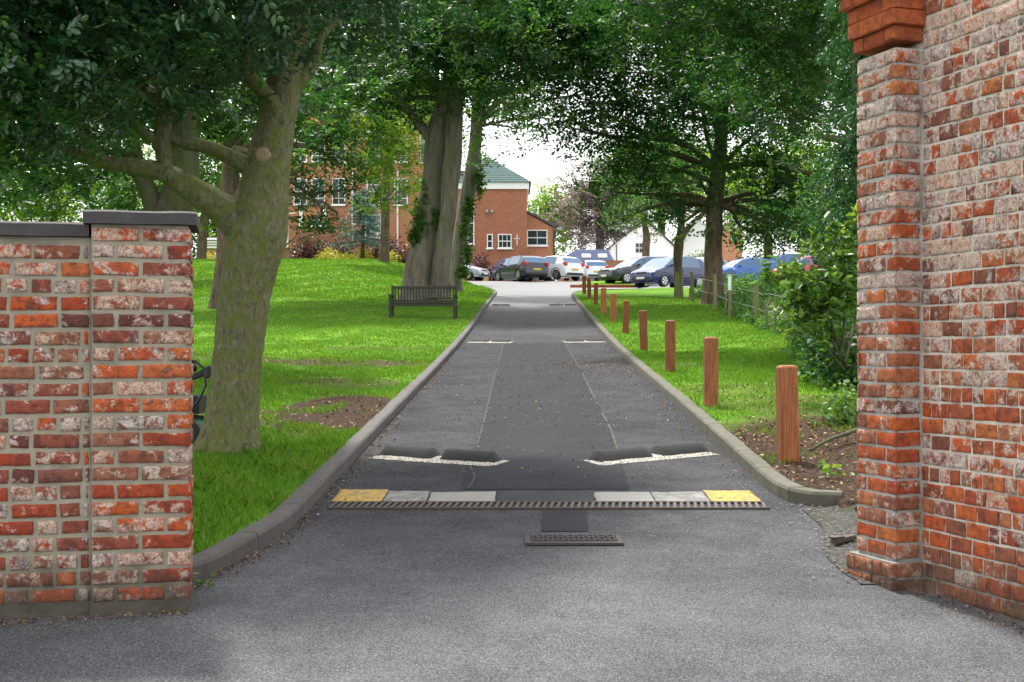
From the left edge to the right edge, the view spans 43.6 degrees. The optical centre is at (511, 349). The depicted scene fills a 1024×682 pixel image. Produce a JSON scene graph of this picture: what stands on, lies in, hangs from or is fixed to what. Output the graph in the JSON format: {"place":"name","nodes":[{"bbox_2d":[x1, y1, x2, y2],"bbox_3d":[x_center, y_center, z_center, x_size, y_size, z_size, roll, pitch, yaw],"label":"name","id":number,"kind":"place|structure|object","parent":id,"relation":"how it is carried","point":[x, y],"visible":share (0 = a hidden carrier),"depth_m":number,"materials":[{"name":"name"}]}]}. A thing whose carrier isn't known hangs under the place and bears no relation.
{"place":"outdoors","nodes":[
{"label":"outdoors","id":0,"kind":"place"},
{"bbox_2d":[192,416,362,553],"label":"grass","id":1,"kind":"structure","parent":0,"point":[300,464],"depth_m":9.31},
{"bbox_2d":[90,259,493,601],"bbox_3d":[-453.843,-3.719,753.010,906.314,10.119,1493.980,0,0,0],"label":"lawn","id":2,"kind":"structure","parent":0,"point":[351,414],"depth_m":20.86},
{"bbox_2d":[0,182,98,222],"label":"tall hedge","id":3,"kind":"object","parent":2,"relation":"on","point":[42,207],"visible":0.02,"depth_m":107.29,"materials":[{"name":"green plant"}]},
{"bbox_2d":[0,126,158,221],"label":"broadleaf tree","id":4,"kind":"object","parent":2,"relation":"on","point":[20,215],"visible":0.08,"depth_m":59.87,"materials":[{"name":"green plant"}]},
{"bbox_2d":[74,149,216,258],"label":"tall hedge","id":5,"kind":"object","parent":2,"relation":"on","point":[196,237],"depth_m":107.41,"materials":[{"name":"green plant"}]},
{"bbox_2d":[23,120,299,228],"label":"broadleaf tree","id":6,"kind":"object","parent":2,"relation":"on","point":[132,203],"visible":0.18,"depth_m":53.91,"materials":[{"name":"green plant"}]},
{"bbox_2d":[0,5,376,219],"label":"dark tree","id":7,"kind":"object","parent":2,"relation":"on","point":[164,199],"visible":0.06,"depth_m":19.38,"materials":[{"name":"green plant"}]},
{"bbox_2d":[192,360,210,439],"bbox_3d":[-2.866,0.262,11.200,0.523,1.031,0.640,0,0,0],"label":"bicycle","id":8,"kind":"object","parent":2,"relation":"on","point":[199,403],"visible":0.23,"depth_m":11.11,"materials":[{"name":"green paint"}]},
{"bbox_2d":[0,0,440,454],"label":"leafy tree","id":9,"kind":"object","parent":2,"relation":"on","point":[76,48],"visible":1,"depth_m":10.29,"materials":[{"name":"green plant"}]},
{"bbox_2d":[192,106,319,258],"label":"broadleaf tree","id":10,"kind":"object","parent":2,"relation":"on","point":[201,251],"visible":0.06,"depth_m":77.78,"materials":[{"name":"green plant"}]},
{"bbox_2d":[79,3,444,308],"bbox_3d":[-8.069,-6.110,38.863,12.758,10.141,8.497,0,0,33],"label":"broadleaf tree","id":11,"kind":"object","parent":2,"relation":"on","point":[229,182],"visible":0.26,"depth_m":36.49,"materials":[{"name":"green plant"}]},
{"bbox_2d":[285,234,328,258],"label":"purple shrub","id":12,"kind":"object","parent":2,"relation":"on","point":[309,253],"visible":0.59,"depth_m":82.73,"materials":[{"name":"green plant"}]},
{"bbox_2d":[193,352,431,437],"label":"leaf litter","id":13,"kind":"object","parent":2,"relation":"on","point":[318,400],"visible":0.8,"depth_m":14.69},
{"bbox_2d":[297,204,337,226],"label":"brick bay","id":14,"kind":"object","parent":2,"relation":"on","point":[334,212],"visible":0.12,"depth_m":91.05,"materials":[{"name":"brick"}]},
{"bbox_2d":[295,227,352,255],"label":"terrace wall","id":15,"kind":"structure","parent":2,"relation":"on","point":[326,236],"depth_m":86.00,"materials":[{"name":"brick"}]},
{"bbox_2d":[315,247,343,258],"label":"golden shrub","id":16,"kind":"object","parent":2,"relation":"on","point":[324,255],"visible":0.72,"depth_m":80.86,"materials":[{"name":"yellow plant"}]},
{"bbox_2d":[322,236,358,258],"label":"purple shrub","id":17,"kind":"object","parent":2,"relation":"on","point":[340,249],"visible":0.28,"depth_m":83.29,"materials":[{"name":"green plant"}]},
{"bbox_2d":[192,257,493,303],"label":"grass","id":18,"kind":"structure","parent":2,"relation":"on","point":[468,287],"depth_m":55.79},
{"bbox_2d":[325,188,393,258],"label":"blue spruce","id":19,"kind":"object","parent":2,"relation":"on","point":[367,221],"visible":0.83,"depth_m":79.87,"materials":[{"name":"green plant"}]},
{"bbox_2d":[285,79,437,258],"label":"brick building","id":20,"kind":"structure","parent":2,"relation":"on","point":[397,224],"depth_m":96.00,"materials":[{"name":"red brick"}]},
{"bbox_2d":[331,178,345,205],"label":"window","id":21,"kind":"structure","parent":20,"relation":"in","point":[341,197],"depth_m":95.98,"materials":[{"name":"white paint"}]},
{"bbox_2d":[393,178,407,205],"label":"window","id":22,"kind":"structure","parent":20,"relation":"in","point":[405,198],"depth_m":95.98,"materials":[{"name":"white paint"}]},
{"bbox_2d":[356,231,408,261],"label":"purple shrub","id":23,"kind":"object","parent":2,"relation":"on","point":[375,253],"visible":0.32,"depth_m":82.72,"materials":[{"name":"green plant"}]},
{"bbox_2d":[306,66,470,262],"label":"broadleaf tree","id":24,"kind":"object","parent":2,"relation":"on","point":[386,180],"visible":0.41,"depth_m":69.50,"materials":[{"name":"green plant"}]},
{"bbox_2d":[388,285,457,318],"bbox_3d":[-2.484,-1.322,35.803,1.890,0.980,0.665,0,0,2],"label":"park bench","id":25,"kind":"object","parent":2,"relation":"on","point":[423,302],"visible":0.98,"depth_m":36.07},
{"bbox_2d":[280,0,657,299],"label":"broadleaf tree","id":26,"kind":"object","parent":2,"relation":"on","point":[469,28],"visible":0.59,"depth_m":42.34,"materials":[{"name":"green plant"}]},
{"bbox_2d":[425,6,608,290],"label":"broadleaf tree","id":27,"kind":"object","parent":2,"relation":"on","point":[473,182],"visible":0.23,"depth_m":55.66,"materials":[{"name":"green plant"}]},
{"bbox_2d":[192,351,436,431],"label":"grass","id":28,"kind":"structure","parent":0,"point":[277,375],"depth_m":17.23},
{"bbox_2d":[192,295,483,362],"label":"grass","id":29,"kind":"structure","parent":0,"point":[313,344],"depth_m":30.48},
{"bbox_2d":[1,0,850,257],"label":"sky","id":30,"kind":"structure","parent":0,"point":[534,165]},
{"bbox_2d":[0,595,1023,681],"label":"forecourt","id":31,"kind":"structure","parent":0,"point":[630,638],"depth_m":5.51,"materials":[{"name":"asphalt"}]},
{"bbox_2d":[0,221,90,619],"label":"garden wall","id":32,"kind":"structure","parent":31,"relation":"on","point":[45,419],"depth_m":5.90,"materials":[{"name":"red brick"}]},
{"bbox_2d":[83,210,199,616],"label":"gate pillar","id":33,"kind":"structure","parent":31,"relation":"on","point":[142,386],"depth_m":5.96,"materials":[{"name":"red brick"}]},
{"bbox_2d":[0,441,1023,680],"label":"grit","id":34,"kind":"object","parent":31,"relation":"on","point":[541,555],"visible":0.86,"depth_m":6.67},
{"bbox_2d":[0,588,1023,633],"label":"leaf litter","id":35,"kind":"object","parent":31,"relation":"on","point":[987,613],"visible":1,"depth_m":5.86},
{"bbox_2d":[907,0,1023,623],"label":"tall brick wall","id":36,"kind":"structure","parent":31,"relation":"on","point":[972,302],"depth_m":6.09,"materials":[{"name":"brick"}]},
{"bbox_2d":[193,281,914,594],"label":"driveway","id":37,"kind":"structure","parent":0,"point":[379,552],"depth_m":7.92,"materials":[{"name":"asphalt"}]},
{"bbox_2d":[192,287,496,582],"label":"kerb","id":38,"kind":"structure","parent":37,"relation":"on","point":[291,510],"depth_m":8.71,"materials":[{"name":"concrete"}]},
{"bbox_2d":[331,489,388,501],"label":"road block","id":39,"kind":"structure","parent":37,"relation":"on","point":[362,495],"depth_m":9.04,"materials":[{"name":"yellow paint"}]},
{"bbox_2d":[383,491,428,500],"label":"road block","id":40,"kind":"structure","parent":37,"relation":"on","point":[406,495],"depth_m":9.01,"materials":[{"name":"grey concrete"}]},
{"bbox_2d":[428,491,495,500],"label":"road block","id":41,"kind":"structure","parent":37,"relation":"on","point":[463,496],"depth_m":8.98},
{"bbox_2d":[464,260,489,280],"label":"parked car","id":42,"kind":"object","parent":37,"relation":"on","point":[479,274],"visible":0.35,"depth_m":78.71,"materials":[{"name":"grey paint"}]},
{"bbox_2d":[194,317,764,587],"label":"leaf litter","id":43,"kind":"object","parent":37,"relation":"on","point":[220,570],"visible":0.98,"depth_m":12.81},
{"bbox_2d":[466,249,495,280],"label":"purple shrub","id":44,"kind":"object","parent":37,"relation":"on","point":[478,262],"visible":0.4,"depth_m":87.76,"materials":[{"name":"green plant"}]},
{"bbox_2d":[467,339,513,342],"bbox_3d":[-0.478,-0.187,28.025,0.972,0.094,0.560,0,0,9],"label":"speed hump","id":45,"kind":"object","parent":37,"relation":"on","point":[490,341],"visible":1,"depth_m":27.91,"materials":[{"name":"white paint"}]},
{"bbox_2d":[453,158,530,280],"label":"brick building","id":46,"kind":"structure","parent":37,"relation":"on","point":[499,225],"depth_m":92.00,"materials":[{"name":"red brick"}]},
{"bbox_2d":[497,234,512,248],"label":"window","id":47,"kind":"structure","parent":46,"relation":"in","point":[504,240],"depth_m":91.99,"materials":[{"name":"white paint"}]},
{"bbox_2d":[490,258,525,280],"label":"parked car","id":48,"kind":"object","parent":37,"relation":"on","point":[499,262],"visible":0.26,"depth_m":83.35,"materials":[{"name":"blue paint"}]},
{"bbox_2d":[494,255,548,280],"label":"parked car","id":49,"kind":"object","parent":37,"relation":"on","point":[521,267],"visible":0.97,"depth_m":74.57,"materials":[{"name":"black paint"}]},
{"bbox_2d":[496,491,594,500],"bbox_3d":[0.240,1.034,9.040,0.706,0.024,0.400,0,0,0],"label":"road patch","id":50,"kind":"object","parent":37,"relation":"on","point":[545,496],"visible":1,"depth_m":9.02,"materials":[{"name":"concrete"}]},
{"bbox_2d":[462,343,629,488],"bbox_3d":[0.396,0.442,18.470,1.376,1.151,18.275,0,0,1],"label":"road patch","id":51,"kind":"object","parent":37,"relation":"on","point":[570,444],"visible":0.96,"depth_m":12.84,"materials":[{"name":"asphalt"}]},
{"bbox_2d":[369,445,507,465],"bbox_3d":[-0.630,0.889,10.811,1.179,0.138,0.384,0,0,25],"label":"speed hump","id":52,"kind":"object","parent":51,"relation":"on","point":[448,456],"visible":1,"depth_m":10.73,"materials":[{"name":"white paint"}]},
{"bbox_2d":[565,343,621,463],"bbox_3d":[1.051,0.401,19.070,0.080,1.078,17.062,0,0,1],"label":"road seam","id":53,"kind":"object","parent":51,"relation":"on","point":[616,447],"visible":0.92,"depth_m":14.18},
{"bbox_2d":[584,442,719,464],"bbox_3d":[1.192,0.879,10.944,1.290,0.140,0.354,0,0,-30],"label":"speed hump","id":54,"kind":"object","parent":51,"relation":"on","point":[644,454],"visible":1,"depth_m":10.85,"materials":[{"name":"white paint"}]},
{"bbox_2d":[327,501,769,508],"bbox_3d":[0.246,1.055,8.670,2.963,0.027,0.242,0,0,0],"label":"channel drain","id":55,"kind":"object","parent":37,"relation":"on","point":[549,505],"visible":1,"depth_m":8.67,"materials":[{"name":"metal"}]},
{"bbox_2d":[525,256,584,280],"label":"parked car","id":56,"kind":"object","parent":37,"relation":"on","point":[559,267],"visible":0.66,"depth_m":75.59,"materials":[{"name":"white paint"}]},
{"bbox_2d":[540,510,588,530],"bbox_3d":[0.338,1.089,8.170,0.326,0.043,0.700,0,0,0],"label":"road patch","id":57,"kind":"object","parent":37,"relation":"on","point":[564,520],"visible":1,"depth_m":8.16,"materials":[{"name":"asphalt"}]},
{"bbox_2d":[525,535,623,544],"bbox_3d":[0.364,1.124,7.580,0.573,0.021,0.320,0,0,0],"label":"drain cover","id":58,"kind":"object","parent":37,"relation":"on","point":[573,540],"visible":1,"depth_m":7.51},
{"bbox_2d":[564,338,604,342],"bbox_3d":[1.591,-0.197,28.160,0.941,0.094,0.543,0,0,-8],"label":"speed hump","id":59,"kind":"object","parent":37,"relation":"on","point":[581,340],"visible":1,"depth_m":28.04,"materials":[{"name":"white paint"}]},
{"bbox_2d":[579,260,608,280],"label":"parked car","id":60,"kind":"object","parent":37,"relation":"on","point":[592,268],"visible":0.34,"depth_m":86.16,"materials":[{"name":"white paint"}]},
{"bbox_2d":[570,285,632,287],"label":"brick edging","id":61,"kind":"object","parent":37,"relation":"on","point":[607,286],"visible":0.81,"depth_m":65.89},
{"bbox_2d":[594,492,654,500],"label":"road block","id":62,"kind":"structure","parent":37,"relation":"on","point":[623,496],"depth_m":8.98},
{"bbox_2d":[597,256,657,283],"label":"parked car","id":63,"kind":"object","parent":37,"relation":"on","point":[622,271],"visible":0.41,"depth_m":68.81,"materials":[{"name":"grey paint"}]},
{"bbox_2d":[630,256,703,287],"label":"parked car","id":64,"kind":"object","parent":37,"relation":"on","point":[659,271],"visible":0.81,"depth_m":63.16,"materials":[{"name":"blue paint"}]},
{"bbox_2d":[651,491,709,500],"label":"road block","id":65,"kind":"structure","parent":37,"relation":"on","point":[681,496],"depth_m":8.98,"materials":[{"name":"grey concrete"}]},
{"bbox_2d":[703,490,760,500],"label":"road block","id":66,"kind":"structure","parent":37,"relation":"on","point":[731,495],"depth_m":9.02,"materials":[{"name":"yellow paint"}]},
{"bbox_2d":[723,258,778,281],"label":"parked car","id":67,"kind":"object","parent":37,"relation":"on","point":[749,264],"visible":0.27,"depth_m":69.23,"materials":[{"name":"blue paint"}]},
{"bbox_2d":[728,246,794,261],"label":"clipped hedge","id":68,"kind":"object","parent":37,"relation":"on","point":[755,253],"visible":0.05,"depth_m":87.72,"materials":[{"name":"green plant"}]},
{"bbox_2d":[685,122,848,258],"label":"broadleaf tree","id":69,"kind":"object","parent":37,"relation":"on","point":[750,219],"visible":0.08,"depth_m":89.48,"materials":[{"name":"green plant"}]},
{"bbox_2d":[730,162,849,258],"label":"broadleaf tree","id":70,"kind":"object","parent":37,"relation":"on","point":[792,240],"visible":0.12,"depth_m":84.15,"materials":[{"name":"green plant"}]},
{"bbox_2d":[770,254,809,263],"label":"parked car","id":71,"kind":"object","parent":37,"relation":"on","point":[786,258],"visible":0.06,"depth_m":77.27,"materials":[{"name":"blue paint"}]},
{"bbox_2d":[772,256,818,274],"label":"parked car","id":72,"kind":"object","parent":37,"relation":"on","point":[807,258],"visible":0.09,"depth_m":69.22,"materials":[{"name":"red paint"}]},
{"bbox_2d":[577,295,797,354],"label":"grass","id":73,"kind":"structure","parent":0,"point":[687,323],"depth_m":31.85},
{"bbox_2d":[628,346,858,465],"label":"grass","id":74,"kind":"structure","parent":0,"point":[749,369],"depth_m":17.77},
{"bbox_2d":[575,288,916,594],"bbox_3d":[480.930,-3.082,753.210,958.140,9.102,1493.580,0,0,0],"label":"ground","id":75,"kind":"structure","parent":0,"point":[843,501],"depth_m":13.20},
{"bbox_2d":[527,211,561,280],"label":"brick building","id":76,"kind":"structure","parent":75,"relation":"on","point":[541,232],"depth_m":93.50,"materials":[{"name":"red brick"}]},
{"bbox_2d":[527,230,547,246],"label":"window","id":77,"kind":"structure","parent":76,"relation":"in","point":[535,238],"depth_m":93.49,"materials":[{"name":"white paint"}]},
{"bbox_2d":[527,175,595,280],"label":"broadleaf tree","id":78,"kind":"object","parent":75,"relation":"on","point":[542,205],"visible":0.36,"depth_m":130.29,"materials":[{"name":"green plant"}]},
{"bbox_2d":[556,250,613,280],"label":"outbuilding","id":79,"kind":"structure","parent":75,"relation":"on","point":[592,254],"depth_m":107.17,"materials":[{"name":"metal"}]},
{"bbox_2d":[561,260,624,280],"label":"garden wall","id":80,"kind":"structure","parent":75,"relation":"on","point":[612,263],"depth_m":99.00,"materials":[{"name":"brick"}]},
{"bbox_2d":[538,157,665,251],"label":"copper beech","id":81,"kind":"object","parent":75,"relation":"on","point":[601,237],"visible":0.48,"depth_m":125.57,"materials":[{"name":"purple plant"}]},
{"bbox_2d":[601,288,606,313],"bbox_3d":[2.755,-1.392,38.458,0.148,0.915,0.148,0,0,-7],"label":"bollard","id":82,"kind":"object","parent":75,"relation":"on","point":[603,302],"visible":0.84,"depth_m":38.39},
{"bbox_2d":[610,293,616,321],"bbox_3d":[2.683,-1.030,33.886,0.148,0.915,0.148,0,-1,-7],"label":"bollard","id":83,"kind":"object","parent":75,"relation":"on","point":[613,307],"visible":0.84,"depth_m":33.82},
{"bbox_2d":[623,300,629,333],"bbox_3d":[2.651,-0.685,29.761,0.148,0.915,0.148,1,0,3],"label":"bollard","id":84,"kind":"object","parent":75,"relation":"on","point":[626,306],"visible":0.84,"depth_m":29.69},
{"bbox_2d":[606,223,673,259],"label":"white house","id":85,"kind":"structure","parent":75,"relation":"on","point":[629,246],"depth_m":116.00,"materials":[{"name":"paint"}]},
{"bbox_2d":[639,310,647,350],"bbox_3d":[2.515,-0.291,24.502,0.148,0.915,0.148,-2,0,4],"label":"bollard","id":86,"kind":"object","parent":75,"relation":"on","point":[643,337],"visible":0.84,"depth_m":24.43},
{"bbox_2d":[597,182,693,256],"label":"slim tree","id":87,"kind":"object","parent":75,"relation":"on","point":[646,247],"visible":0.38,"depth_m":97.78,"materials":[{"name":"green plant"}]},
{"bbox_2d":[580,103,747,233],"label":"broadleaf tree","id":88,"kind":"object","parent":75,"relation":"on","point":[610,173],"visible":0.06,"depth_m":117.69,"materials":[{"name":"green plant"}]},
{"bbox_2d":[593,133,744,296],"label":"slim tree","id":89,"kind":"object","parent":75,"relation":"on","point":[677,254],"visible":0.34,"depth_m":50.84,"materials":[{"name":"green plant"}]},
{"bbox_2d":[490,0,849,304],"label":"broadleaf tree","id":90,"kind":"object","parent":75,"relation":"on","point":[714,203],"visible":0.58,"depth_m":42.02,"materials":[{"name":"green plant"}]},
{"bbox_2d":[665,320,675,371],"bbox_3d":[2.350,0.021,19.009,0.148,0.915,0.148,0,-2,4],"label":"bollard","id":91,"kind":"object","parent":75,"relation":"on","point":[670,355],"visible":0.84,"depth_m":18.94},
{"bbox_2d":[507,0,851,244],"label":"spreading tree","id":92,"kind":"object","parent":75,"relation":"on","point":[802,37],"visible":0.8,"depth_m":24.51,"materials":[{"name":"green plant"}]},
{"bbox_2d":[669,221,705,256],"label":"white house","id":93,"kind":"structure","parent":75,"relation":"on","point":[692,244],"depth_m":125.00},
{"bbox_2d":[572,289,841,506],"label":"kerb","id":94,"kind":"structure","parent":75,"relation":"on","point":[763,473],"depth_m":11.16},
{"bbox_2d":[703,337,717,406],"bbox_3d":[2.210,0.318,14.228,0.148,0.915,0.148,0,-2,0],"label":"bollard","id":95,"kind":"object","parent":75,"relation":"on","point":[710,370],"visible":0.84,"depth_m":14.16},
{"bbox_2d":[713,274,716,308],"bbox_3d":[6.187,-1.651,38.998,0.118,1.300,0.122,0,0,-21],"label":"fence post","id":96,"kind":"object","parent":75,"relation":"on","point":[714,291],"visible":0.79,"depth_m":38.95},
{"bbox_2d":[728,275,731,318],"bbox_3d":[6.043,-1.362,35.484,0.095,1.400,0.127,0,0,18],"label":"fence post","id":97,"kind":"object","parent":75,"relation":"on","point":[729,295],"visible":0.8,"depth_m":35.46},
{"bbox_2d":[722,223,742,262],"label":"brick house","id":98,"kind":"structure","parent":75,"relation":"on","point":[727,255],"depth_m":110.50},
{"bbox_2d":[688,268,823,334],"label":"undergrowth","id":99,"kind":"object","parent":75,"relation":"on","point":[741,296],"visible":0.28,"depth_m":36.70,"materials":[{"name":"green plant"}]},
{"bbox_2d":[754,285,758,325],"bbox_3d":[6.128,-0.980,32.000,0.120,1.252,0.112,0,0,25],"label":"fence post","id":100,"kind":"object","parent":75,"relation":"on","point":[756,297],"visible":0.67,"depth_m":31.96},
{"bbox_2d":[677,381,857,511],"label":"leaf litter","id":101,"kind":"object","parent":75,"relation":"on","point":[821,452],"visible":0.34,"depth_m":11.46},
{"bbox_2d":[775,365,799,461],"bbox_3d":[2.209,0.583,10.263,0.148,0.915,0.148,-1,-1,-3],"label":"bollard","id":102,"kind":"object","parent":75,"relation":"on","point":[787,411],"visible":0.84,"depth_m":10.19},
{"bbox_2d":[748,202,858,370],"bbox_3d":[3.516,-0.710,14.514,1.686,1.906,1.118,0,0,-19],"label":"laurel bush","id":103,"kind":"object","parent":75,"relation":"on","point":[836,304],"visible":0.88,"depth_m":14.34,"materials":[{"name":"green plant"}]},
{"bbox_2d":[774,287,856,358],"bbox_3d":[5.259,-0.519,20.913,1.670,1.508,3.306,0,0,0],"label":"hedge shrub","id":104,"kind":"object","parent":75,"relation":"on","point":[795,342],"visible":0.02,"depth_m":21.16,"materials":[{"name":"green plant"}]},
{"bbox_2d":[784,268,858,389],"bbox_3d":[4.390,-0.324,16.581,1.750,1.754,3.006,0,0,0],"label":"hedge shrub","id":105,"kind":"object","parent":75,"relation":"on","point":[825,370],"visible":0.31,"depth_m":16.23,"materials":[{"name":"green plant"}]},
{"bbox_2d":[807,213,851,326],"bbox_3d":[6.426,-1.368,23.989,2.156,2.794,3.559,0,0,0],"label":"hedge shrub","id":106,"kind":"object","parent":75,"relation":"on","point":[816,261],"depth_m":24.17,"materials":[{"name":"green plant"}]},
{"bbox_2d":[808,378,858,424],"bbox_3d":[3.287,0.496,12.278,0.745,0.559,0.840,0,0,0],"label":"plant","id":107,"kind":"object","parent":75,"relation":"on","point":[845,415],"visible":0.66,"depth_m":12.26,"materials":[{"name":"green plant"}]},
{"bbox_2d":[815,459,853,478],"bbox_3d":[2.367,0.886,9.374,0.283,0.182,0.327,0,0,0],"label":"weed","id":108,"kind":"object","parent":75,"relation":"on","point":[825,468],"visible":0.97,"depth_m":9.39,"materials":[{"name":"green plant"}]},
{"bbox_2d":[810,427,858,450],"bbox_3d":[2.788,0.755,10.950,0.038,0.181,0.948,0,0,42],"label":"fallen branch","id":109,"kind":"object","parent":75,"relation":"on","point":[849,432],"visible":0.84,"depth_m":10.88,"materials":[{"name":"wood"}]},
{"bbox_2d":[799,0,870,335],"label":"conifer","id":110,"kind":"object","parent":75,"relation":"on","point":[842,206],"visible":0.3,"depth_m":19.95,"materials":[{"name":"green plant"}]},
{"bbox_2d":[839,0,926,593],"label":"brick pier","id":111,"kind":"structure","parent":75,"relation":"on","point":[884,34],"depth_m":6.47,"materials":[{"name":"brick"}]},
{"bbox_2d":[803,503,892,583],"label":"gravel path","id":112,"kind":"structure","parent":0,"point":[846,518],"depth_m":7.89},
{"bbox_2d":[829,534,856,543],"bbox_3d":[1.931,1.102,7.458,0.201,0.043,0.056,0,0,-36],"label":"stone","id":113,"kind":"object","parent":112,"relation":"on","point":[836,539],"visible":1,"depth_m":7.42,"materials":[{"name":"stone"}]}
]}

